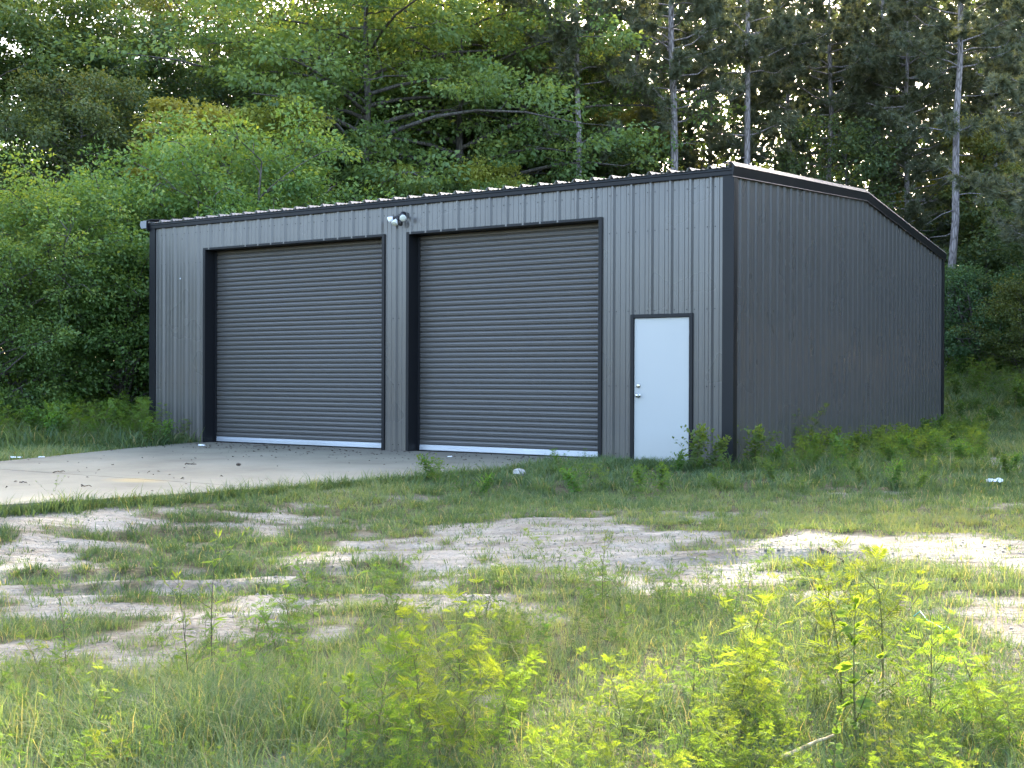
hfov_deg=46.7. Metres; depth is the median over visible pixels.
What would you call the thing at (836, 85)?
pine tree
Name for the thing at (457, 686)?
ragweed plant
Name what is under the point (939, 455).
leafy weed
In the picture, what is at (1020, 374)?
slope weed
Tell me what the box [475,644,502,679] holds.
ragweed plant
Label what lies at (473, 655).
ragweed plant
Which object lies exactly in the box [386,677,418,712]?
ragweed plant
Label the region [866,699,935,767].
ragweed plant
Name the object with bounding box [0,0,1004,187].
sky
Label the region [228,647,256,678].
wispy weed
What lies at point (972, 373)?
slope weed
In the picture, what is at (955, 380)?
slope weed
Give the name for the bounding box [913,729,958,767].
ragweed plant
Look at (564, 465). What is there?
leafy weed
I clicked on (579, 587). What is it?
feathery weed
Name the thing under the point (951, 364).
slope weed
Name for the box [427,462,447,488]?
leafy weed
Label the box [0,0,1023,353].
woodland
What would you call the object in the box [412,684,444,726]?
ragweed plant
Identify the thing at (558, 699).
ragweed plant
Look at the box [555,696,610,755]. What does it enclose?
ragweed plant
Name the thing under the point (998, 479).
plastic scrap
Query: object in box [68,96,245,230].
broadleaf tree
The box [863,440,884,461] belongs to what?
leafy weed
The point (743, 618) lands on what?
ragweed plant
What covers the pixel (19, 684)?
wispy weed
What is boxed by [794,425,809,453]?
leafy weed
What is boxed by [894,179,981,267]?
sapling
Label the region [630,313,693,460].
entry door
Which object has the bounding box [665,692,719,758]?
ragweed plant
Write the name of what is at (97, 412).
tall weed
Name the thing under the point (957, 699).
ragweed plant
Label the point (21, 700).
wispy weed
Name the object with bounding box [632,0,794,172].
pine tree
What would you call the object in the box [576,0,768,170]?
pine tree
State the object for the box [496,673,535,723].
ragweed plant
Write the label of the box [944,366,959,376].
slope weed
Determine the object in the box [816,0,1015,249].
pine tree
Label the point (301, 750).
ragweed plant
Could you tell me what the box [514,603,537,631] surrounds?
feathery weed
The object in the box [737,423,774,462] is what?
leafy weed
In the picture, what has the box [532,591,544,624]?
feathery weed
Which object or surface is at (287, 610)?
wispy weed
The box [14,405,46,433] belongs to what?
tall weed
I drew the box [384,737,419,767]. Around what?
ragweed plant
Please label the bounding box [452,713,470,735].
ragweed plant
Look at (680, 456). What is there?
leafy weed
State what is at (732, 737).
ragweed plant
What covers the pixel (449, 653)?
ragweed plant
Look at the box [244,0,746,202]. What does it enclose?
broadleaf tree
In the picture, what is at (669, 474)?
leafy weed
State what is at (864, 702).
round leaved plant
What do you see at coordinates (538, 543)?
feathery weed
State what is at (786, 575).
feathery weed
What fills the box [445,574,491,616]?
feathery weed
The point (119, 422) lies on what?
tall weed
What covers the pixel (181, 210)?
shrub
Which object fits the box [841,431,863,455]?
leafy weed
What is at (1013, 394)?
slope weed
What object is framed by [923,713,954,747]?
ragweed plant
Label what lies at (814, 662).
ragweed plant
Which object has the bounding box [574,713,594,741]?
ragweed plant
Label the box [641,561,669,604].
feathery weed
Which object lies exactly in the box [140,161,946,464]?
metal building
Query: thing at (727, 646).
ragweed plant
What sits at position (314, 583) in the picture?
feathery weed
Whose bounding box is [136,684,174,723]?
wispy weed
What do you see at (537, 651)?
ragweed plant
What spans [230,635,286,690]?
wispy weed
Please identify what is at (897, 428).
leafy weed
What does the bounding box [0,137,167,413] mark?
shrub
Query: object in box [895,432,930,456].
leafy weed
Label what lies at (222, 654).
wispy weed
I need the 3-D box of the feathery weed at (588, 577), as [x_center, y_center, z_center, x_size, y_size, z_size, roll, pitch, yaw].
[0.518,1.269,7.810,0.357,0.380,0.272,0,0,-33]
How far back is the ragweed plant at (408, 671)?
5.95 m
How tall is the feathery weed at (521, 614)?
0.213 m
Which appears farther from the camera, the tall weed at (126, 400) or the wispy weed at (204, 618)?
the tall weed at (126, 400)
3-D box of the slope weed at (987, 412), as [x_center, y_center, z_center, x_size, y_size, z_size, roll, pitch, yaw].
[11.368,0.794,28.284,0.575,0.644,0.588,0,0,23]
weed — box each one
[0,396,31,426]
[0,402,30,437]
[0,404,23,426]
[0,653,30,704]
[0,660,24,696]
[0,671,50,732]
[0,721,22,765]
[0,735,32,767]
[6,684,49,731]
[10,415,25,425]
[11,399,61,434]
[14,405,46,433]
[16,625,64,679]
[22,420,35,434]
[22,568,105,665]
[26,399,69,431]
[33,411,70,436]
[33,639,77,691]
[40,660,126,745]
[40,673,72,713]
[42,392,82,421]
[45,730,105,767]
[46,401,85,433]
[58,399,95,438]
[62,658,95,687]
[64,395,89,423]
[72,388,95,418]
[80,397,117,435]
[82,399,113,425]
[93,398,125,427]
[96,403,128,429]
[102,388,129,406]
[102,409,129,437]
[105,400,137,421]
[112,391,134,418]
[113,399,138,424]
[115,396,150,430]
[117,392,141,409]
[117,398,152,434]
[127,408,158,434]
[132,397,170,433]
[133,416,165,442]
[135,396,168,433]
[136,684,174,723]
[139,723,187,767]
[140,591,175,645]
[140,632,187,681]
[149,617,177,666]
[153,418,179,441]
[154,527,248,666]
[160,734,171,767]
[162,571,217,672]
[176,419,191,435]
[188,626,218,664]
[195,592,216,649]
[197,741,238,767]
[204,639,248,685]
[224,615,247,642]
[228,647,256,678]
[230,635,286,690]
[239,648,272,721]
[241,598,274,644]
[248,596,300,650]
[258,619,287,651]
[262,579,318,645]
[268,580,318,636]
[282,688,308,719]
[285,547,329,594]
[287,657,326,702]
[309,571,330,617]
[311,571,339,609]
[323,672,393,767]
[339,625,374,665]
[360,553,403,607]
[372,569,416,623]
[384,571,406,610]
[392,549,420,590]
[407,606,429,638]
[414,462,424,483]
[414,569,449,621]
[416,453,448,478]
[426,456,444,485]
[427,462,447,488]
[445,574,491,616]
[450,465,465,489]
[460,559,510,616]
[460,599,492,633]
[469,472,494,494]
[474,464,490,478]
[490,602,510,630]
[490,604,529,657]
[511,602,539,631]
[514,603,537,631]
[514,606,563,658]
[524,527,563,576]
[530,607,553,639]
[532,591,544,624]
[548,543,564,590]
[549,448,571,473]
[554,615,589,660]
[555,549,570,586]
[559,466,592,494]
[566,592,592,633]
[569,463,588,489]
[570,547,620,603]
[572,529,632,603]
[574,555,608,590]
[576,586,616,633]
[579,448,592,470]
[580,597,612,646]
[586,461,609,487]
[589,555,625,603]
[602,603,638,643]
[610,565,632,609]
[630,464,652,484]
[630,472,650,499]
[638,562,687,613]
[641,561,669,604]
[642,570,679,612]
[647,461,677,490]
[650,468,671,497]
[650,593,691,641]
[655,568,674,595]
[668,450,687,470]
[671,460,684,470]
[671,580,709,637]
[672,423,715,464]
[688,459,703,471]
[688,567,714,605]
[689,600,707,624]
[690,552,722,594]
[694,434,731,468]
[699,558,706,591]
[706,563,724,601]
[708,473,729,490]
[712,590,739,619]
[713,448,732,470]
[713,576,755,623]
[715,578,751,628]
[718,598,737,636]
[730,547,774,590]
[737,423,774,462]
[748,582,777,623]
[754,616,781,646]
[759,431,783,455]
[761,442,785,460]
[762,459,785,486]
[763,597,789,635]
[775,554,806,601]
[783,446,806,476]
[789,461,804,473]
[789,574,841,640]
[791,435,810,458]
[792,403,829,449]
[793,435,818,464]
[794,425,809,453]
[795,476,807,493]
[798,426,823,449]
[798,442,816,460]
[802,433,825,455]
[808,430,829,454]
[808,448,821,462]
[811,428,831,448]
[823,425,841,446]
[827,433,852,459]
[828,443,846,465]
[829,432,862,459]
[837,431,851,449]
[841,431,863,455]
[846,458,859,470]
[854,424,886,444]
[854,464,870,480]
[859,434,876,447]
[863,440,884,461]
[869,430,889,448]
[871,425,887,444]
[873,428,895,447]
[875,447,892,473]
[877,437,900,460]
[880,443,903,462]
[881,458,910,484]
[886,423,903,442]
[887,423,909,449]
[887,445,903,459]
[891,427,913,449]
[892,423,912,439]
[894,444,913,467]
[894,472,909,486]
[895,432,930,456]
[896,426,922,439]
[901,434,928,460]
[905,470,930,488]
[907,437,935,459]
[910,424,930,445]
[914,427,942,454]
[918,448,933,462]
[921,417,939,432]
[922,430,944,455]
[924,455,940,474]
[928,442,943,460]
[930,414,946,428]
[930,429,954,456]
[930,446,948,464]
[932,420,958,432]
[935,426,952,452]
[944,354,959,369]
[944,355,966,373]
[944,358,962,375]
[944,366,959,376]
[944,370,953,388]
[944,374,969,395]
[945,440,971,456]
[946,423,966,443]
[947,399,973,417]
[947,437,978,459]
[949,456,960,471]
[956,352,979,373]
[958,430,984,457]
[960,421,979,437]
[961,361,985,389]
[961,415,981,428]
[961,425,986,442]
[963,434,979,446]
[964,398,981,409]
[965,354,988,386]
[965,366,988,391]
[965,429,995,454]
[966,363,991,380]
[966,427,990,446]
[966,446,984,459]
[972,449,997,469]
[973,357,996,384]
[975,404,1000,419]
[987,355,1008,372]
[987,406,1009,422]
[996,452,1019,472]
[997,369,1016,397]
[998,358,1020,375]
[998,451,1022,472]
[1002,366,1023,382]
[1004,377,1023,407]
[1004,377,1023,409]
[1011,371,1023,393]
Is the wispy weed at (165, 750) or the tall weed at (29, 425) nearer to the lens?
the wispy weed at (165, 750)
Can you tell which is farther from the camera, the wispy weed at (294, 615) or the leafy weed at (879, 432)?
the leafy weed at (879, 432)
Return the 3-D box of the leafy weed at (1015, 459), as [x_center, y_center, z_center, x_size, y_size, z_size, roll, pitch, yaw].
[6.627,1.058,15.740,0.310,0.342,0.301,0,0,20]
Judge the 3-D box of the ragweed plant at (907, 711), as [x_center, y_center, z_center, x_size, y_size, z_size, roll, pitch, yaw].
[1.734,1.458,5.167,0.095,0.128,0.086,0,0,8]
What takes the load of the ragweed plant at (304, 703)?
on the ground at (430, 558)
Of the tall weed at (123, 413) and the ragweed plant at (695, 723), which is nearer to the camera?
the ragweed plant at (695, 723)
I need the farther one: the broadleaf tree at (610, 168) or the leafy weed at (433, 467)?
the broadleaf tree at (610, 168)
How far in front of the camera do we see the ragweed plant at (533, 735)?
4.38 m
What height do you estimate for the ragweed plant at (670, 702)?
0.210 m
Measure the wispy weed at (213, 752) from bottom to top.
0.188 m
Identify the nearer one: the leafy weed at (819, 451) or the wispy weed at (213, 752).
the wispy weed at (213, 752)
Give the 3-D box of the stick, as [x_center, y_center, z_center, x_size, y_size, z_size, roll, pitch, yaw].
[2.463,1.309,9.108,0.029,0.043,0.480,0,0,-6]
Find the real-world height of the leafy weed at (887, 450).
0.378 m
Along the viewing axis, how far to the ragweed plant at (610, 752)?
4.24 m
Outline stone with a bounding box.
[513,468,525,475]
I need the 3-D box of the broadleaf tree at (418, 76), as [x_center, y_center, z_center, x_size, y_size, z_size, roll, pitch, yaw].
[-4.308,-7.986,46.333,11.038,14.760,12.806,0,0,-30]
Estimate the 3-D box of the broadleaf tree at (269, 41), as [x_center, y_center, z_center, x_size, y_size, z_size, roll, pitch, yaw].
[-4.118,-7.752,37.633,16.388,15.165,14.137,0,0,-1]
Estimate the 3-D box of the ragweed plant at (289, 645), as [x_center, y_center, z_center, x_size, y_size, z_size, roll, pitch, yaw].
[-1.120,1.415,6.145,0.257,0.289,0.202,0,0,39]
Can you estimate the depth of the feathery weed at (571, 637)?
6.42 m
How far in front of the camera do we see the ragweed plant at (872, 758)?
4.23 m
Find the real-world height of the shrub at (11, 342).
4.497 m
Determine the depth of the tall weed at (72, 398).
22.91 m
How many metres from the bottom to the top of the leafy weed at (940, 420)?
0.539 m
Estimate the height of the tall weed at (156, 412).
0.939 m
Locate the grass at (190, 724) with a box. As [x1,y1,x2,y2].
[0,360,1023,767]
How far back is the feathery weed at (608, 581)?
7.71 m
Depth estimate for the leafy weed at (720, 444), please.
15.80 m
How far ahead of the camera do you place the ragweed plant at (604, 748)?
4.74 m
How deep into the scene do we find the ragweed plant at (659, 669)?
5.24 m
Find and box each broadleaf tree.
[0,0,97,242]
[0,0,209,257]
[0,59,170,292]
[1,4,276,257]
[22,0,237,133]
[53,0,659,205]
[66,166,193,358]
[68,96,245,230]
[94,0,338,139]
[143,27,357,203]
[145,0,404,133]
[175,0,449,188]
[226,89,366,209]
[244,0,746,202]
[300,0,489,163]
[310,15,562,182]
[351,3,590,195]
[359,162,443,201]
[416,4,664,190]
[444,154,529,190]
[544,63,636,177]
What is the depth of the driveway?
15.59 m
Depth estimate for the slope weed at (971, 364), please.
35.41 m
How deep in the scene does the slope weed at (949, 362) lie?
35.81 m
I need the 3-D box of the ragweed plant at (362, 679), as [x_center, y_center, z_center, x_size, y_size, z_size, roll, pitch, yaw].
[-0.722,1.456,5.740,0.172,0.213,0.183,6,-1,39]
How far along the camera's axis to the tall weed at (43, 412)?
21.20 m
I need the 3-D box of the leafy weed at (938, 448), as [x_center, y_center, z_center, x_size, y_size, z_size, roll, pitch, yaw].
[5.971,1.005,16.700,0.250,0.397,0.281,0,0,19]
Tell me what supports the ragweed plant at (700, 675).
on the ground at (430, 558)
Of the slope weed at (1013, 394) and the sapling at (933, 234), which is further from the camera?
the sapling at (933, 234)
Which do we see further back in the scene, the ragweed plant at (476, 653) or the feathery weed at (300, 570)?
the feathery weed at (300, 570)
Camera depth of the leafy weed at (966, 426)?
22.34 m
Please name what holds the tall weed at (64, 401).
on the ground at (430, 558)
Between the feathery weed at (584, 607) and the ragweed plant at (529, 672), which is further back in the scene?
the feathery weed at (584, 607)
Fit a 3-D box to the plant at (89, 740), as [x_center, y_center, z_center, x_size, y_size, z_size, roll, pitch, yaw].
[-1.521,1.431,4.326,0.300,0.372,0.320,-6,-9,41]
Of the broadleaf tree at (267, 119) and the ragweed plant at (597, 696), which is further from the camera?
the broadleaf tree at (267, 119)
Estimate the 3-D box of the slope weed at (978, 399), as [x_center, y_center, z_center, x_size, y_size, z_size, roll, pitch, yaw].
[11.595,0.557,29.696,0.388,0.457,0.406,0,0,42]
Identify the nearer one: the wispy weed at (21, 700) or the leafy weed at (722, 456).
the wispy weed at (21, 700)
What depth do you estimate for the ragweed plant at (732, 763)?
4.52 m
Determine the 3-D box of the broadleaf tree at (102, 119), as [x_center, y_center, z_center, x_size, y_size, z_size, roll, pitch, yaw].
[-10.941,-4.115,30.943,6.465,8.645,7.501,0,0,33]
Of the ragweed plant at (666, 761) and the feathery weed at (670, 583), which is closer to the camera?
the ragweed plant at (666, 761)
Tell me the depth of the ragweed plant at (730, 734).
4.63 m
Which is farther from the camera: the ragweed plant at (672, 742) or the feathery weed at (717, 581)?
the feathery weed at (717, 581)
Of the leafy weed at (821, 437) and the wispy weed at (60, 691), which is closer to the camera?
the wispy weed at (60, 691)
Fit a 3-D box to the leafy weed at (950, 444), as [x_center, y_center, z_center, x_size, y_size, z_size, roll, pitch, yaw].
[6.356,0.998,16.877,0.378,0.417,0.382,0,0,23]
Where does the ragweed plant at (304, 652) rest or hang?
on the ground at (430, 558)
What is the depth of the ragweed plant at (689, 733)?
4.79 m
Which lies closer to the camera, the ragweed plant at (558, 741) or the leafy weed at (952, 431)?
the ragweed plant at (558, 741)
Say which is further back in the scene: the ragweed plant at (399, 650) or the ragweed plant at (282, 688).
the ragweed plant at (399, 650)
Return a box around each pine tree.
[487,0,659,175]
[527,0,636,119]
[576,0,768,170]
[587,0,695,131]
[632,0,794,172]
[678,0,840,164]
[714,0,839,173]
[717,0,941,214]
[797,0,947,190]
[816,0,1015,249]
[819,0,946,181]
[883,0,1023,369]
[896,0,1022,339]
[926,0,1023,243]
[931,0,1023,262]
[947,0,1023,207]
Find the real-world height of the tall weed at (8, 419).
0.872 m
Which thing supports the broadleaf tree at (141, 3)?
on the ground at (430, 558)
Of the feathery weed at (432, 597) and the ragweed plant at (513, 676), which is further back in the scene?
the feathery weed at (432, 597)
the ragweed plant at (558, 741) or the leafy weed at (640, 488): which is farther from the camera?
the leafy weed at (640, 488)
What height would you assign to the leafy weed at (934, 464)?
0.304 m
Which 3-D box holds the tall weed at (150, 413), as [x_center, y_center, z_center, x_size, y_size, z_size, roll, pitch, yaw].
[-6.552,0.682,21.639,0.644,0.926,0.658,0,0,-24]
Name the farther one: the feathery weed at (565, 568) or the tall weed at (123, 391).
the tall weed at (123, 391)
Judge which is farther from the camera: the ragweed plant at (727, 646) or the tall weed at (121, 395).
the tall weed at (121, 395)
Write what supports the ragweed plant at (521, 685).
on the ground at (430, 558)
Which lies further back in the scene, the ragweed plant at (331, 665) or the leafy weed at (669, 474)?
the leafy weed at (669, 474)
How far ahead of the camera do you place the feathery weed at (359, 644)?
6.33 m
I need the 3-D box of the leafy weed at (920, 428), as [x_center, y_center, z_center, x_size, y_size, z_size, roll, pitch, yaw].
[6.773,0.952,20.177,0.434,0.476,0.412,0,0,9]
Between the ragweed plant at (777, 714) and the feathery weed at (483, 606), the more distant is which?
the feathery weed at (483, 606)
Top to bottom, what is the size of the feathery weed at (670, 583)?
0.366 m
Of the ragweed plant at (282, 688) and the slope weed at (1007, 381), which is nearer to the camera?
the ragweed plant at (282, 688)
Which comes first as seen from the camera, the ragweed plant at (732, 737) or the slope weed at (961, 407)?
the ragweed plant at (732, 737)
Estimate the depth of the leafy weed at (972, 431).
20.57 m
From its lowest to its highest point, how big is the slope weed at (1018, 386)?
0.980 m
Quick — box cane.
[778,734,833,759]
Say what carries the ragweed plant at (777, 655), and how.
on the ground at (430, 558)
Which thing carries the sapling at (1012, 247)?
on the ground at (430, 558)
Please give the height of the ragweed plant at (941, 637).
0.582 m
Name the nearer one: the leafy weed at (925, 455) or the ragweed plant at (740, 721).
the ragweed plant at (740, 721)
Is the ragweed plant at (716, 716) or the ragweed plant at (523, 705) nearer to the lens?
the ragweed plant at (716, 716)
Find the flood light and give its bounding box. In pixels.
[387,211,405,225]
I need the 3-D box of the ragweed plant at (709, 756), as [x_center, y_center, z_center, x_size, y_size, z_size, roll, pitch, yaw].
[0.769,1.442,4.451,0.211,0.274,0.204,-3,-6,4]
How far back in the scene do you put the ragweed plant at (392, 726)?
5.09 m
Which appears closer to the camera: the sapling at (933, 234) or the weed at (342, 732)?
the weed at (342, 732)
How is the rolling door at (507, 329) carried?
in the metal building
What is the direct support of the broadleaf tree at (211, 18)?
on the ground at (430, 558)
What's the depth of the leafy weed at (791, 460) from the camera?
15.18 m
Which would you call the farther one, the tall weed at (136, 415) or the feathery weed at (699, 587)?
the tall weed at (136, 415)
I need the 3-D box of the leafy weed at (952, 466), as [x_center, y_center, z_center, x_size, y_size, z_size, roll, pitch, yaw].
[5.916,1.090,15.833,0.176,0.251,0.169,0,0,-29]
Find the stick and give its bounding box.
[820,547,843,561]
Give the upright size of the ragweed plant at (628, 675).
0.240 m
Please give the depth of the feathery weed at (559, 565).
8.03 m
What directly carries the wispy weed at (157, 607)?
on the ground at (430, 558)
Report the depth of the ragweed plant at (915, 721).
4.74 m
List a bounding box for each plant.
[51,728,139,767]
[78,728,137,767]
[270,664,310,702]
[271,743,297,767]
[274,684,312,726]
[275,696,311,740]
[276,629,323,674]
[288,628,332,670]
[289,741,316,767]
[291,676,319,706]
[296,743,341,767]
[305,746,348,767]
[315,739,360,767]
[317,651,342,689]
[336,671,361,698]
[337,626,428,753]
[338,739,379,767]
[341,727,377,767]
[342,665,380,699]
[349,704,398,760]
[367,744,396,767]
[371,696,444,767]
[373,705,430,762]
[375,648,408,682]
[379,603,484,749]
[379,626,422,671]
[384,708,431,761]
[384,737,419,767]
[385,714,407,748]
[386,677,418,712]
[387,637,427,683]
[388,573,500,736]
[401,646,421,675]
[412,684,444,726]
[416,645,509,767]
[435,645,461,686]
[437,671,473,704]
[440,623,483,673]
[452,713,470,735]
[453,737,489,767]
[454,639,490,671]
[457,644,546,753]
[461,751,491,767]
[466,634,497,666]
[468,707,521,760]
[474,679,523,734]
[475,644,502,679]
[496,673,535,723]
[496,750,523,767]
[498,675,536,717]
[499,619,526,660]
[501,665,526,692]
[503,666,533,713]
[508,729,576,767]
[511,689,541,723]
[519,640,551,688]
[519,727,584,767]
[522,724,570,767]
[532,665,563,721]
[537,722,590,767]
[540,721,579,767]
[546,684,570,721]
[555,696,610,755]
[558,721,581,750]
[563,745,604,767]
[569,733,592,765]
[572,663,619,726]
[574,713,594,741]
[575,646,659,767]
[585,737,635,767]
[590,731,622,765]
[609,661,649,710]
[612,657,670,724]
[620,693,657,730]
[627,670,670,710]
[645,750,685,767]
[647,730,720,767]
[651,749,688,767]
[653,749,704,767]
[660,722,701,766]
[664,640,726,700]
[665,682,683,722]
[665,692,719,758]
[665,705,703,758]
[678,648,723,701]
[680,700,723,756]
[688,733,742,767]
[690,691,733,746]
[691,707,752,767]
[696,591,814,715]
[703,719,748,767]
[711,641,766,704]
[714,668,781,752]
[715,639,798,725]
[717,653,755,702]
[717,741,751,767]
[720,637,771,700]
[724,717,779,767]
[725,710,753,745]
[727,754,744,767]
[740,703,777,745]
[742,636,790,707]
[750,717,799,767]
[755,676,810,748]
[758,672,822,740]
[761,749,794,767]
[763,698,805,740]
[766,553,896,700]
[782,745,816,767]
[790,647,831,701]
[791,750,815,767]
[792,661,834,704]
[794,730,819,753]
[809,706,857,767]
[817,584,909,747]
[818,649,878,707]
[819,537,962,709]
[840,677,887,724]
[840,713,853,732]
[845,733,880,767]
[848,674,888,733]
[849,681,874,738]
[862,751,909,767]
[865,748,907,767]
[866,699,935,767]
[872,696,936,766]
[877,656,918,702]
[879,607,982,736]
[894,730,950,767]
[899,704,919,725]
[903,665,948,733]
[904,696,953,767]
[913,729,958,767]
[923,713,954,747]
[927,624,1022,750]
[930,724,981,767]
[933,700,977,750]
[937,754,990,767]
[940,662,994,725]
[946,691,986,729]
[959,680,1023,762]
[969,695,1006,739]
[971,686,1023,756]
[973,653,1023,727]
[1000,680,1021,702]
[1007,660,1023,702]
[1009,696,1023,730]
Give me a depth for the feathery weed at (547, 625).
6.39 m
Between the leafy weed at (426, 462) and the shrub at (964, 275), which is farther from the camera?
the shrub at (964, 275)
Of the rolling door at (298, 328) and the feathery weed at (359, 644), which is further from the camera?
the rolling door at (298, 328)
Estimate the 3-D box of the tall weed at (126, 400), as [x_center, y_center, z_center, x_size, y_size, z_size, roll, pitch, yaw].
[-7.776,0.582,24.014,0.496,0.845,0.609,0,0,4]
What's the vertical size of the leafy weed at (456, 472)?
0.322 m
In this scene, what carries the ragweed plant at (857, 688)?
on the ground at (430, 558)
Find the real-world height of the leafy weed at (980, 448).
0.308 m
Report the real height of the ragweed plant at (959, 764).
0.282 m
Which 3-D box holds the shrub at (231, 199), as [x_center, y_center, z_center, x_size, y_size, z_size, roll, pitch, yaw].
[-7.394,-2.271,26.386,6.550,6.120,6.359,0,0,-34]
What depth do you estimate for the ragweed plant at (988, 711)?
5.05 m
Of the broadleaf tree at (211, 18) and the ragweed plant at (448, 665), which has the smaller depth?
the ragweed plant at (448, 665)
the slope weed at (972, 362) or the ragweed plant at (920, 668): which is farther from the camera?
the slope weed at (972, 362)
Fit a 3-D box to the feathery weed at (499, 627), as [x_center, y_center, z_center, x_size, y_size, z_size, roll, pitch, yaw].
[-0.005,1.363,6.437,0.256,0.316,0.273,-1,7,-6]
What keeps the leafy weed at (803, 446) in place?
on the ground at (430, 558)
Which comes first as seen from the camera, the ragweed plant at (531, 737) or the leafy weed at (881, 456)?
the ragweed plant at (531, 737)
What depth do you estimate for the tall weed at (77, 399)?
22.68 m
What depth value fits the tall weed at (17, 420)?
22.17 m
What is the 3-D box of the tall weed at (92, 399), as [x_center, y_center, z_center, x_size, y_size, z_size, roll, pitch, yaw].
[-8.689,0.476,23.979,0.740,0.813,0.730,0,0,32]
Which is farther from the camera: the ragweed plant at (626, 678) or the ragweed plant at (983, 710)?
the ragweed plant at (626, 678)
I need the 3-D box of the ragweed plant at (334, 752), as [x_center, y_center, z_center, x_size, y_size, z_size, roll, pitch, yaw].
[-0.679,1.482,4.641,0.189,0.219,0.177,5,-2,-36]
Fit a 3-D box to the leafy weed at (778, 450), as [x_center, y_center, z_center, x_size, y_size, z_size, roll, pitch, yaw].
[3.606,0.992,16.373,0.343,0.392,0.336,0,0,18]
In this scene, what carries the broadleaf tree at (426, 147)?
on the ground at (430, 558)
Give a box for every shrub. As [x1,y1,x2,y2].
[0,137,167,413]
[0,216,105,420]
[2,261,148,396]
[5,224,148,417]
[16,155,264,388]
[42,146,313,395]
[69,96,402,380]
[944,260,1023,372]
[945,264,996,359]
[948,273,1023,377]
[956,221,1023,363]
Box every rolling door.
[214,239,381,448]
[417,223,597,457]
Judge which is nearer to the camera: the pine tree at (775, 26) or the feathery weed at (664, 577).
the feathery weed at (664, 577)
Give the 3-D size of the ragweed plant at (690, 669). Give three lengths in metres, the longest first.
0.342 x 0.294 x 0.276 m
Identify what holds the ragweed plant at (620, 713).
on the ground at (430, 558)
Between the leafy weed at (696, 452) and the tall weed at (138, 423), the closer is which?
the leafy weed at (696, 452)
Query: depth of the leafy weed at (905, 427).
19.55 m
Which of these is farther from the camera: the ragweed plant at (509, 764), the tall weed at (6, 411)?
the tall weed at (6, 411)
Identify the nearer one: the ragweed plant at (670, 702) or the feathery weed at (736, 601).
the ragweed plant at (670, 702)
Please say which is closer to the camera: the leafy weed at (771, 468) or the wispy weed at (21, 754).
the wispy weed at (21, 754)
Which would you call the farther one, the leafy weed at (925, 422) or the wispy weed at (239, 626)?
the leafy weed at (925, 422)
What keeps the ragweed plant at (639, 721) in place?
on the ground at (430, 558)
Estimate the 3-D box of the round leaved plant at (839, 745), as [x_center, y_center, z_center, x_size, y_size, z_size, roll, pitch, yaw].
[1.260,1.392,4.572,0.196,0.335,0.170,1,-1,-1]
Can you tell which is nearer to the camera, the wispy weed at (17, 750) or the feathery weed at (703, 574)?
the wispy weed at (17, 750)
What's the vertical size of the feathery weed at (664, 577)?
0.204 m
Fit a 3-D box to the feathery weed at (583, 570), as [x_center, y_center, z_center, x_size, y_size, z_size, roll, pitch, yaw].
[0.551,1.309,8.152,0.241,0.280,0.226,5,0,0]
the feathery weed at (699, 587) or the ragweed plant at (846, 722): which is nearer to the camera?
the ragweed plant at (846, 722)
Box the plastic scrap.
[986,478,1002,481]
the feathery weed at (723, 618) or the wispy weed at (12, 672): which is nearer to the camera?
the wispy weed at (12, 672)
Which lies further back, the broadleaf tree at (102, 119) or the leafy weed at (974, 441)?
the broadleaf tree at (102, 119)
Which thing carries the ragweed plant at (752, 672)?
on the ground at (430, 558)
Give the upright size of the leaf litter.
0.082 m
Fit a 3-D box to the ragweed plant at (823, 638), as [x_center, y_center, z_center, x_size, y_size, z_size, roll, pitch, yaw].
[1.462,1.145,5.604,0.498,0.743,0.562,0,0,-22]
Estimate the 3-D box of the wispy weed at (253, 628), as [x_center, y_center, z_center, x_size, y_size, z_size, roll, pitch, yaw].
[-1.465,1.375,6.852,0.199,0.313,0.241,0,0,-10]
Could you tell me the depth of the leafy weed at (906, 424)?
20.53 m
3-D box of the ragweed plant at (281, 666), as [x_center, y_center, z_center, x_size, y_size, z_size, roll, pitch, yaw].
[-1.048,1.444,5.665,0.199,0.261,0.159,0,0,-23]
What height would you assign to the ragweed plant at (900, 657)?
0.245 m
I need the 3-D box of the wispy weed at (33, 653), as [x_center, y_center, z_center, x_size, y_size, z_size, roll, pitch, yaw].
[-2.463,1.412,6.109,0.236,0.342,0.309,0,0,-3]
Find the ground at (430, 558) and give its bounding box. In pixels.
[0,372,1023,767]
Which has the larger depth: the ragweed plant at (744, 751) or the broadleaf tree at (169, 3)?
the broadleaf tree at (169, 3)
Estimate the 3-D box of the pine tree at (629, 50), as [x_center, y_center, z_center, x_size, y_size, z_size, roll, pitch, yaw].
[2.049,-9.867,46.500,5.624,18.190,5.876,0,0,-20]
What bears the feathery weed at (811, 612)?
on the ground at (430, 558)
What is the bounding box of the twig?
[256,445,287,445]
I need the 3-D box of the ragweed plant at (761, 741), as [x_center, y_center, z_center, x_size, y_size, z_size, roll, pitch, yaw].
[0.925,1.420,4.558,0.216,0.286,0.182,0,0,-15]
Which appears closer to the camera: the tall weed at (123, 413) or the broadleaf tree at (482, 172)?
the tall weed at (123, 413)
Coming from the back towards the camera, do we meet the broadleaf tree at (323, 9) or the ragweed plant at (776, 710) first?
the broadleaf tree at (323, 9)
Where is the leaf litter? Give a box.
[5,443,536,494]
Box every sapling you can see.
[498,125,597,183]
[570,104,695,176]
[574,101,678,177]
[630,128,701,172]
[763,110,965,260]
[885,190,931,228]
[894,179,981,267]
[910,165,984,265]
[919,198,1004,356]
[930,112,1023,316]
[932,160,1022,248]
[961,170,1023,334]
[967,198,1020,353]
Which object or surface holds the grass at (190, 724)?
on the ground at (430, 558)
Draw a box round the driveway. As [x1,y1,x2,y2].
[0,442,585,511]

